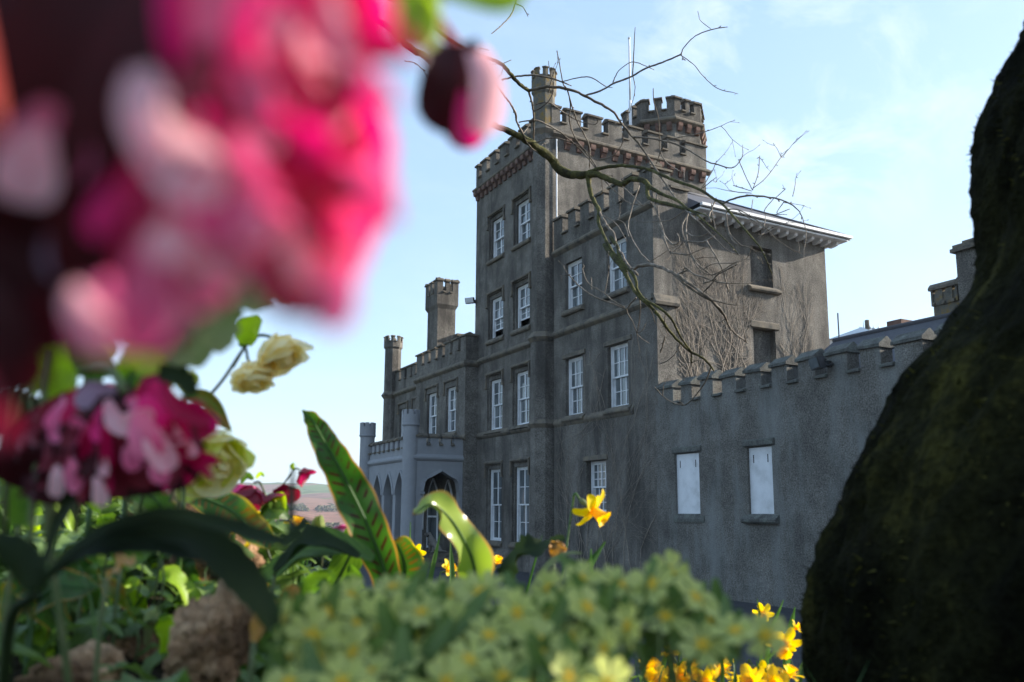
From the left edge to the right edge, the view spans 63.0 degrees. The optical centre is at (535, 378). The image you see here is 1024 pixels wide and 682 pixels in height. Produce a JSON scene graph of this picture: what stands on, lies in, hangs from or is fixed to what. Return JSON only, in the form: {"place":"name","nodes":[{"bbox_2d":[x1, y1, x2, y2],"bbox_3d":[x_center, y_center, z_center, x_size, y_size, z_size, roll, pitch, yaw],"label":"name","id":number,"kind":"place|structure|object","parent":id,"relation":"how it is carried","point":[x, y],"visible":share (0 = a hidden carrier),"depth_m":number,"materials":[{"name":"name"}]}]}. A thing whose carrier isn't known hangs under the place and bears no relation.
{"place":"outdoors","nodes":[
{"label":"outdoors","id":0,"kind":"place"},
{"bbox_2d":[10,505,869,681],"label":"grass","id":1,"kind":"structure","parent":0,"point":[110,601],"depth_m":0.86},
{"bbox_2d":[412,490,494,628],"bbox_3d":[-0.108,0.278,1.062,0.131,0.268,0.042,9,-12,-43],"label":"fern frond","id":2,"kind":"object","parent":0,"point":[459,530],"visible":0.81,"depth_m":1.09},
{"bbox_2d":[237,482,806,681],"bbox_3d":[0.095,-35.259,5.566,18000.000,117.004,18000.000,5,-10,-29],"label":"ground","id":3,"kind":"structure","parent":0,"point":[312,496],"depth_m":23.92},
{"bbox_2d":[0,502,182,681],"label":"flower bed","id":4,"kind":"object","parent":3,"relation":"on","point":[157,672],"visible":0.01,"depth_m":0.82,"materials":[{"name":"soil"}]},
{"bbox_2d":[7,395,39,419],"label":"leaf","id":5,"kind":"object","parent":4,"relation":"on","point":[25,409],"visible":0.12,"depth_m":0.55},
{"bbox_2d":[0,89,93,449],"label":"hellebore","id":6,"kind":"object","parent":4,"relation":"on","point":[29,172],"visible":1,"depth_m":0.13,"materials":[{"name":"pink plant"}]},
{"bbox_2d":[24,625,70,658],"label":"garden leaf","id":7,"kind":"object","parent":4,"relation":"on","point":[40,637],"visible":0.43,"depth_m":0.76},
{"bbox_2d":[23,353,77,615],"bbox_3d":[-0.262,0.055,0.449,0.022,0.141,0.010,3,-9,-16],"label":"leaf","id":8,"kind":"object","parent":4,"relation":"on","point":[62,376],"visible":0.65,"depth_m":0.46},
{"bbox_2d":[35,601,70,657],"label":"leaf","id":9,"kind":"object","parent":4,"relation":"on","point":[45,617],"visible":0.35,"depth_m":0.75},
{"bbox_2d":[22,568,98,675],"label":"leaf","id":10,"kind":"object","parent":4,"relation":"on","point":[72,584],"visible":0.73,"depth_m":0.74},
{"bbox_2d":[14,639,135,681],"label":"rock","id":11,"kind":"object","parent":4,"relation":"on","point":[82,661],"visible":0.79,"depth_m":0.69,"materials":[{"name":"beige stone"}]},
{"bbox_2d":[68,559,101,615],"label":"fern frond","id":12,"kind":"object","parent":4,"relation":"on","point":[95,595],"visible":0.39,"depth_m":0.80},
{"bbox_2d":[71,556,98,630],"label":"leaf","id":13,"kind":"object","parent":4,"relation":"on","point":[90,571],"visible":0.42,"depth_m":0.80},
{"bbox_2d":[73,356,114,532],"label":"leaf","id":14,"kind":"object","parent":4,"relation":"on","point":[76,515],"visible":0.05,"depth_m":0.58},
{"bbox_2d":[0,363,218,681],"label":"hellebore","id":15,"kind":"object","parent":4,"relation":"on","point":[99,443],"visible":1,"depth_m":0.41,"materials":[{"name":"pink plant"}]},
{"bbox_2d":[0,351,72,532],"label":"leaf","id":16,"kind":"object","parent":15,"relation":"attached to","point":[6,497],"visible":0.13,"depth_m":0.46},
{"bbox_2d":[47,350,115,536],"bbox_3d":[-0.277,0.035,0.509,0.034,0.142,0.008,1,-9,-8],"label":"leaf","id":17,"kind":"object","parent":15,"relation":"attached to","point":[79,360],"visible":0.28,"depth_m":0.52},
{"bbox_2d":[116,354,140,388],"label":"garden leaf","id":18,"kind":"object","parent":15,"relation":"attached to","point":[122,369],"visible":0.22,"depth_m":0.51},
{"bbox_2d":[124,369,143,388],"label":"garden leaf","id":19,"kind":"object","parent":15,"relation":"attached to","point":[131,378],"visible":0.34,"depth_m":0.51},
{"bbox_2d":[93,554,135,681],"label":"leaf","id":20,"kind":"object","parent":4,"relation":"on","point":[121,560],"visible":0.98,"depth_m":0.59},
{"bbox_2d":[93,578,139,670],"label":"garden leaf","id":21,"kind":"object","parent":4,"relation":"on","point":[122,601],"visible":0.84,"depth_m":0.80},
{"bbox_2d":[110,553,150,646],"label":"leaf","id":22,"kind":"object","parent":4,"relation":"on","point":[140,558],"visible":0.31,"depth_m":0.80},
{"bbox_2d":[103,629,162,663],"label":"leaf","id":23,"kind":"object","parent":4,"relation":"on","point":[127,645],"visible":0.29,"depth_m":0.84,"materials":[{"name":"green plant"}]},
{"bbox_2d":[123,576,147,609],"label":"garden leaf","id":24,"kind":"object","parent":4,"relation":"on","point":[132,581],"visible":0.45,"depth_m":0.97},
{"bbox_2d":[143,605,159,645],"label":"garden leaf","id":25,"kind":"object","parent":4,"relation":"on","point":[150,615],"visible":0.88,"depth_m":0.85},
{"bbox_2d":[155,615,173,671],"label":"garden leaf","id":26,"kind":"object","parent":4,"relation":"on","point":[162,626],"visible":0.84,"depth_m":0.78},
{"bbox_2d":[156,502,174,610],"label":"garden leaf","id":27,"kind":"object","parent":4,"relation":"on","point":[168,504],"visible":0.19,"depth_m":0.82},
{"bbox_2d":[159,565,200,605],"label":"garden leaf","id":28,"kind":"object","parent":4,"relation":"on","point":[175,575],"visible":0.54,"depth_m":0.99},
{"bbox_2d":[181,560,204,585],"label":"garden leaf","id":29,"kind":"object","parent":4,"relation":"on","point":[190,570],"visible":0.3,"depth_m":1.06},
{"bbox_2d":[123,278,268,395],"bbox_3d":[-0.335,0.149,0.484,0.477,0.455,0.067,-6,-11,32],"label":"leaf cluster","id":30,"kind":"object","parent":4,"relation":"on","point":[218,330],"visible":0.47,"depth_m":0.41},
{"bbox_2d":[163,593,243,681],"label":"rock","id":31,"kind":"object","parent":4,"relation":"on","point":[202,643],"visible":0.95,"depth_m":0.70,"materials":[{"name":"beige stone"}]},
{"bbox_2d":[176,389,231,506],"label":"leaf","id":32,"kind":"object","parent":4,"relation":"on","point":[207,399],"visible":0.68,"depth_m":0.85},
{"bbox_2d":[0,0,415,681],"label":"hellebore","id":33,"kind":"object","parent":4,"relation":"on","point":[232,142],"depth_m":0.11,"materials":[{"name":"plant"}]},
{"bbox_2d":[163,535,264,580],"bbox_3d":[-0.447,0.244,1.152,0.138,0.109,0.137,5,-10,-29],"label":"rock","id":34,"kind":"object","parent":4,"relation":"on","point":[201,566],"visible":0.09,"depth_m":1.11,"materials":[{"name":"beige stone"}]},
{"bbox_2d":[215,579,256,666],"bbox_3d":[-0.267,0.220,0.740,0.045,0.090,0.045,5,-10,-29],"label":"rock","id":35,"kind":"object","parent":4,"relation":"on","point":[243,614],"visible":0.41,"depth_m":0.73,"materials":[{"name":"beige stone"}]},
{"bbox_2d":[231,472,271,560],"bbox_3d":[-0.425,0.213,1.237,0.072,0.149,0.055,0,-9,1],"label":"hellebore","id":36,"kind":"object","parent":4,"relation":"on","point":[254,496],"visible":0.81,"depth_m":1.24,"materials":[{"name":"pink plant"}]},
{"bbox_2d":[260,491,287,522],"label":"leaf","id":37,"kind":"object","parent":36,"relation":"on","point":[270,510],"visible":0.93,"depth_m":1.23,"materials":[{"name":"green plant"}]},
{"bbox_2d":[260,484,300,508],"bbox_3d":[-0.383,0.185,1.243,0.051,0.054,0.055,-6,-11,36],"label":"hellebore","id":38,"kind":"object","parent":36,"relation":"attached to","point":[284,488],"visible":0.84,"depth_m":1.25,"materials":[{"name":"red plant"}]},
{"bbox_2d":[275,463,316,492],"bbox_3d":[-0.356,0.151,1.256,0.062,0.047,0.034,-4,-10,24],"label":"hellebore","id":39,"kind":"object","parent":38,"relation":"on","point":[304,474],"visible":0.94,"depth_m":1.24,"materials":[{"name":"pink plant"}]},
{"bbox_2d":[247,614,264,681],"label":"leaf","id":40,"kind":"object","parent":4,"relation":"on","point":[257,629],"visible":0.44,"depth_m":0.60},
{"bbox_2d":[211,315,313,393],"bbox_3d":[-0.296,-0.021,0.890,0.115,0.089,0.057,2,-9,-9],"label":"hellebore","id":41,"kind":"object","parent":4,"relation":"on","point":[281,355],"visible":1,"depth_m":0.89,"materials":[{"name":"beige plant"}]},
{"bbox_2d":[230,348,275,393],"bbox_3d":[-0.302,-0.009,0.896,0.047,0.053,0.050,3,-9,-18],"label":"hellebore","id":42,"kind":"object","parent":41,"relation":"attached to","point":[249,376],"visible":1,"depth_m":0.88,"materials":[{"name":"beige plant"}]},
{"bbox_2d":[268,525,360,643],"bbox_3d":[-0.246,0.260,0.913,0.100,0.194,0.038,0,-9,3],"label":"leaf","id":43,"kind":"object","parent":4,"relation":"on","point":[323,538],"visible":0.91,"depth_m":0.94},
{"bbox_2d":[297,569,334,594],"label":"leaf","id":44,"kind":"object","parent":4,"relation":"on","point":[314,581],"visible":0.58,"depth_m":1.10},
{"bbox_2d":[0,480,640,681],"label":"ground cover","id":45,"kind":"object","parent":4,"relation":"on","point":[121,628],"visible":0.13,"depth_m":0.92,"materials":[{"name":"green plant"}]},
{"bbox_2d":[0,580,36,621],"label":"fern frond","id":46,"kind":"object","parent":45,"relation":"on","point":[17,591],"visible":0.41,"depth_m":0.73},
{"bbox_2d":[0,483,37,651],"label":"leaf","id":47,"kind":"object","parent":45,"relation":"on","point":[18,512],"visible":0.25,"depth_m":0.55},
{"bbox_2d":[84,493,169,534],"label":"leaf","id":48,"kind":"object","parent":45,"relation":"on","point":[156,500],"visible":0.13,"depth_m":0.90,"materials":[{"name":"green plant"}]},
{"bbox_2d":[152,408,255,604],"bbox_3d":[-0.329,0.129,0.841,0.082,0.198,0.104,5,-10,-29],"label":"hellebore","id":49,"kind":"object","parent":45,"relation":"on","point":[237,457],"visible":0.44,"depth_m":0.84,"materials":[{"name":"yellow plant"}]},
{"bbox_2d":[175,492,272,591],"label":"fern frond","id":50,"kind":"object","parent":45,"relation":"on","point":[232,504],"visible":0.41,"depth_m":1.05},
{"bbox_2d":[253,526,374,675],"bbox_3d":[-0.252,0.271,0.932,0.134,0.207,0.053,-1,-9,4],"label":"leaf","id":51,"kind":"object","parent":45,"relation":"on","point":[366,552],"visible":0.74,"depth_m":0.96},
{"bbox_2d":[312,515,346,567],"bbox_3d":[-0.311,0.253,1.294,0.066,0.081,0.053,5,-10,-29],"label":"hellebore","id":52,"kind":"object","parent":45,"relation":"on","point":[319,521],"visible":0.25,"depth_m":1.30,"materials":[{"name":"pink plant"}]},
{"bbox_2d":[332,575,389,681],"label":"primrose","id":53,"kind":"object","parent":45,"relation":"on","point":[355,636],"visible":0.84,"depth_m":0.43,"materials":[{"name":"green plant"}]},
{"bbox_2d":[359,573,422,681],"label":"primrose","id":54,"kind":"object","parent":45,"relation":"on","point":[394,593],"visible":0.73,"depth_m":0.47,"materials":[{"name":"green plant"}]},
{"bbox_2d":[285,582,367,681],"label":"primrose","id":55,"kind":"object","parent":4,"relation":"on","point":[319,629],"visible":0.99,"depth_m":0.43,"materials":[{"name":"green plant"}]},
{"bbox_2d":[321,528,362,597],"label":"fern frond","id":56,"kind":"object","parent":4,"relation":"on","point":[339,564],"visible":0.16,"depth_m":1.22,"materials":[{"name":"green plant"}]},
{"bbox_2d":[302,409,401,595],"bbox_3d":[-0.250,0.245,1.134,0.147,0.404,0.024,3,-10,-20],"label":"fern frond","id":57,"kind":"object","parent":4,"relation":"on","point":[357,503],"visible":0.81,"depth_m":1.15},
{"bbox_2d":[394,536,423,580],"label":"fern frond","id":58,"kind":"object","parent":4,"relation":"on","point":[410,558],"visible":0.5,"depth_m":1.20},
{"bbox_2d":[398,593,447,681],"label":"primrose","id":59,"kind":"object","parent":4,"relation":"on","point":[418,613],"visible":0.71,"depth_m":0.45,"materials":[{"name":"green plant"}]},
{"bbox_2d":[409,522,440,579],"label":"daffodil","id":60,"kind":"object","parent":4,"relation":"on","point":[432,567],"visible":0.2,"depth_m":2.19,"materials":[{"name":"green plant"}]},
{"bbox_2d":[439,542,456,582],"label":"daffodil","id":61,"kind":"object","parent":4,"relation":"on","point":[449,566],"visible":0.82,"depth_m":2.10,"materials":[{"name":"yellow plant"}]},
{"bbox_2d":[417,577,493,681],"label":"primrose","id":62,"kind":"object","parent":4,"relation":"on","point":[462,663],"visible":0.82,"depth_m":0.41,"materials":[{"name":"green plant"}]},
{"bbox_2d":[393,0,524,149],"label":"hellebore","id":63,"kind":"object","parent":4,"relation":"on","point":[460,103],"visible":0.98,"depth_m":0.24,"materials":[{"name":"pink plant"}]},
{"bbox_2d":[455,570,530,681],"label":"primrose","id":64,"kind":"object","parent":4,"relation":"on","point":[490,636],"visible":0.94,"depth_m":0.44,"materials":[{"name":"green plant"}]},
{"bbox_2d":[484,588,535,681],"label":"primrose","id":65,"kind":"object","parent":4,"relation":"on","point":[514,611],"visible":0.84,"depth_m":0.45,"materials":[{"name":"green plant"}]},
{"bbox_2d":[497,533,565,601],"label":"leaf","id":66,"kind":"object","parent":4,"relation":"on","point":[529,544],"visible":0.76,"depth_m":1.16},
{"bbox_2d":[513,569,571,681],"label":"primrose","id":67,"kind":"object","parent":4,"relation":"on","point":[542,626],"visible":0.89,"depth_m":0.44,"materials":[{"name":"green plant"}]},
{"bbox_2d":[527,551,581,595],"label":"leaf","id":68,"kind":"object","parent":4,"relation":"on","point":[552,561],"visible":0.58,"depth_m":1.00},
{"bbox_2d":[549,541,566,568],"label":"flower","id":69,"kind":"object","parent":4,"relation":"on","point":[557,547],"visible":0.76,"depth_m":1.14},
{"bbox_2d":[534,560,609,681],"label":"primrose","id":70,"kind":"object","parent":4,"relation":"on","point":[582,606],"visible":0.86,"depth_m":0.45,"materials":[{"name":"green plant"}]},
{"bbox_2d":[559,489,610,585],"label":"daffodil","id":71,"kind":"object","parent":4,"relation":"on","point":[592,504],"visible":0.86,"depth_m":1.50,"materials":[{"name":"yellow plant"}]},
{"bbox_2d":[579,565,661,681],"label":"primrose","id":72,"kind":"object","parent":4,"relation":"on","point":[598,666],"visible":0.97,"depth_m":0.43,"materials":[{"name":"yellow plant"}]},
{"bbox_2d":[627,560,678,681],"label":"primrose","id":73,"kind":"object","parent":4,"relation":"on","point":[655,593],"visible":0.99,"depth_m":0.48,"materials":[{"name":"green plant"}]},
{"bbox_2d":[644,665,673,681],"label":"daffodil","id":74,"kind":"object","parent":4,"relation":"on","point":[647,672],"visible":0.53,"depth_m":1.55,"materials":[{"name":"yellow plant"}]},
{"bbox_2d":[640,549,692,681],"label":"primrose","id":75,"kind":"object","parent":4,"relation":"on","point":[681,571],"visible":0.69,"depth_m":0.47,"materials":[{"name":"green plant"}]},
{"bbox_2d":[668,574,728,681],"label":"primrose","id":76,"kind":"object","parent":4,"relation":"on","point":[702,648],"visible":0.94,"depth_m":0.46,"materials":[{"name":"green plant"}]},
{"bbox_2d":[683,665,718,681],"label":"daffodil","id":77,"kind":"object","parent":4,"relation":"on","point":[707,676],"visible":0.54,"depth_m":1.54,"materials":[{"name":"yellow plant"}]},
{"bbox_2d":[709,612,759,681],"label":"primrose","id":78,"kind":"object","parent":4,"relation":"on","point":[739,628],"visible":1,"depth_m":0.45,"materials":[{"name":"green plant"}]},
{"bbox_2d":[731,661,764,681],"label":"daffodil","id":79,"kind":"object","parent":4,"relation":"on","point":[755,675],"visible":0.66,"depth_m":1.55,"materials":[{"name":"yellow plant"}]},
{"bbox_2d":[741,612,788,681],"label":"primrose","id":80,"kind":"object","parent":4,"relation":"on","point":[765,636],"visible":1,"depth_m":0.45,"materials":[{"name":"green plant"}]},
{"bbox_2d":[756,661,789,681],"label":"daffodil","id":81,"kind":"object","parent":4,"relation":"on","point":[773,673],"visible":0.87,"depth_m":1.55,"materials":[{"name":"yellow plant"}]},
{"bbox_2d":[752,599,795,681],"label":"daffodil","id":82,"kind":"object","parent":4,"relation":"on","point":[761,610],"visible":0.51,"depth_m":1.98,"materials":[{"name":"yellow plant"}]},
{"bbox_2d":[768,627,802,681],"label":"daffodil","id":83,"kind":"object","parent":4,"relation":"on","point":[789,650],"visible":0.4,"depth_m":1.64,"materials":[{"name":"yellow plant"}]},
{"bbox_2d":[796,21,1023,681],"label":"mossy tree","id":84,"kind":"object","parent":4,"relation":"on","point":[915,572],"visible":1,"depth_m":0.90,"materials":[{"name":"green plant"}]},
{"bbox_2d":[295,502,340,533],"bbox_3d":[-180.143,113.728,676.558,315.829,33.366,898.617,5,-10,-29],"label":"woodland","id":85,"kind":"object","parent":3,"relation":"on","point":[304,507],"visible":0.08,"depth_m":982.33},
{"bbox_2d":[423,532,446,552],"bbox_3d":[-3.732,6.049,30.791,0.898,0.735,0.385,-2,-9,15],"label":"dog","id":86,"kind":"object","parent":3,"relation":"on","point":[432,541],"visible":0.89,"depth_m":30.69},
{"bbox_2d":[261,553,741,681],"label":"primrose","id":87,"kind":"object","parent":3,"relation":"on","point":[401,637],"depth_m":0.46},
{"bbox_2d":[392,6,810,405],"bbox_3d":[-4.474,-0.389,4.779,11.798,6.862,1.672,0,-9,4],"label":"overhanging tree","id":88,"kind":"object","parent":3,"relation":"on","point":[620,262],"visible":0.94,"depth_m":4.61,"materials":[{"name":"brown plant"}]},
{"bbox_2d":[359,66,852,577],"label":"castle","id":89,"kind":"structure","parent":3,"relation":"on","point":[471,420],"depth_m":26.97,"materials":[{"name":"grey stone"}]},
{"bbox_2d":[429,393,436,433],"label":"window","id":90,"kind":"structure","parent":89,"relation":"in","point":[433,400],"depth_m":34.67,"materials":[{"name":"white paint"}]},
{"bbox_2d":[448,387,455,431],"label":"window","id":91,"kind":"structure","parent":89,"relation":"in","point":[452,394],"depth_m":32.94,"materials":[{"name":"white paint"}]},
{"bbox_2d":[490,469,501,540],"bbox_3d":[-1.336,4.548,29.957,0.125,2.550,1.040,5,-10,-29],"label":"window","id":92,"kind":"structure","parent":89,"relation":"in","point":[496,481],"depth_m":30.15,"materials":[{"name":"white paint"}]},
{"bbox_2d":[492,379,502,429],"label":"window","id":93,"kind":"structure","parent":89,"relation":"in","point":[497,388],"depth_m":30.74,"materials":[{"name":"white paint"}]},
{"bbox_2d":[493,296,502,337],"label":"window","id":94,"kind":"structure","parent":89,"relation":"in","point":[497,303],"depth_m":31.27,"materials":[{"name":"white paint"}]},
{"bbox_2d":[494,217,503,256],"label":"window","id":95,"kind":"structure","parent":89,"relation":"in","point":[499,224],"depth_m":31.71,"materials":[{"name":"white paint"}]},
{"bbox_2d":[517,466,528,541],"bbox_3d":[-0.353,4.274,28.203,0.125,2.550,1.020,5,-10,-29],"label":"window","id":96,"kind":"structure","parent":89,"relation":"in","point":[522,477],"depth_m":28.40,"materials":[{"name":"white paint"}]},
{"bbox_2d":[517,371,528,424],"bbox_3d":[-0.343,0.703,28.766,0.125,1.880,1.020,5,-10,-29],"label":"window","id":97,"kind":"structure","parent":89,"relation":"in","point":[523,379],"depth_m":28.96,"materials":[{"name":"white paint"}]},
{"bbox_2d":[518,284,529,327],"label":"window","id":98,"kind":"structure","parent":89,"relation":"in","point":[523,292],"depth_m":29.50,"materials":[{"name":"white paint"}]},
{"bbox_2d":[519,199,529,242],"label":"window","id":99,"kind":"structure","parent":89,"relation":"in","point":[524,208],"depth_m":29.94,"materials":[{"name":"white paint"}]},
{"bbox_2d":[568,258,581,308],"bbox_3d":[1.331,-2.922,26.233,0.125,1.560,1.000,5,-10,-29],"label":"window","id":100,"kind":"structure","parent":89,"relation":"in","point":[575,268],"depth_m":26.43,"materials":[{"name":"white paint"}]},
{"bbox_2d":[569,356,582,414],"bbox_3d":[1.322,0.268,25.729,0.125,1.840,1.000,5,-10,-29],"label":"window","id":101,"kind":"structure","parent":89,"relation":"in","point":[575,364],"depth_m":25.90,"materials":[{"name":"white paint"}]},
{"bbox_2d":[591,460,605,511],"bbox_3d":[1.937,3.163,24.239,0.125,1.520,1.050,5,-10,-29],"label":"window","id":102,"kind":"structure","parent":89,"relation":"in","point":[598,468],"depth_m":24.41,"materials":[{"name":"white paint"}]},
{"bbox_2d":[555,338,655,576],"bbox_3d":[1.865,2.095,24.020,0.041,7.134,5.144,5,-10,-29],"label":"creeper","id":103,"kind":"object","parent":89,"relation":"attached to","point":[621,502],"visible":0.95,"depth_m":23.28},
{"bbox_2d":[610,237,626,291],"bbox_3d":[2.474,-3.241,24.193,0.125,1.560,1.020,5,-10,-29],"label":"window","id":104,"kind":"structure","parent":89,"relation":"in","point":[617,279],"depth_m":24.38,"materials":[{"name":"white paint"}]},
{"bbox_2d":[611,342,628,407],"bbox_3d":[2.466,-0.050,23.690,0.125,1.840,1.020,5,-10,-29],"label":"window","id":105,"kind":"structure","parent":89,"relation":"in","point":[619,353],"depth_m":23.85,"materials":[{"name":"white paint"}]},
{"bbox_2d":[628,37,631,124],"bbox_3d":[3.552,-10.421,31.405,0.111,5.200,0.111,-7,-11,38],"label":"flagpole","id":106,"kind":"object","parent":89,"relation":"on","point":[630,106],"visible":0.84,"depth_m":31.45,"materials":[{"name":"metal"}]},
{"bbox_2d":[674,230,816,376],"bbox_3d":[6.125,-1.136,23.827,5.303,5.701,0.058,5,-10,-29],"label":"creeper","id":107,"kind":"object","parent":89,"relation":"attached to","point":[738,311],"visible":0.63,"depth_m":23.43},
{"bbox_2d":[655,323,943,609],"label":"battlemented wall","id":108,"kind":"structure","parent":3,"relation":"on","point":[755,462],"depth_m":18.25,"materials":[{"name":"grey stone"}]},
{"bbox_2d":[808,356,833,370],"bbox_3d":[5.713,-0.292,16.847,0.487,0.252,0.411,5,-10,-29],"label":"floodlight","id":109,"kind":"object","parent":108,"relation":"attached to","point":[817,362],"visible":1,"depth_m":16.70,"materials":[{"name":"black paint"}]},
{"bbox_2d":[829,320,878,343],"bbox_3d":[13.535,2.384,33.321,2.600,9.753,2.200,5,-10,-29],"label":"conservatory","id":110,"kind":"object","parent":3,"relation":"on","point":[867,327],"visible":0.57,"depth_m":33.81,"materials":[{"name":"glass"}]},
{"bbox_2d":[824,238,975,366],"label":"outbuilding","id":111,"kind":"structure","parent":3,"relation":"on","point":[947,297],"depth_m":18.30,"materials":[{"name":"stone"}]},
{"bbox_2d":[32,0,1023,484],"label":"sky","id":112,"kind":"structure","parent":0,"point":[889,95],"materials":[{"name":"blue"}]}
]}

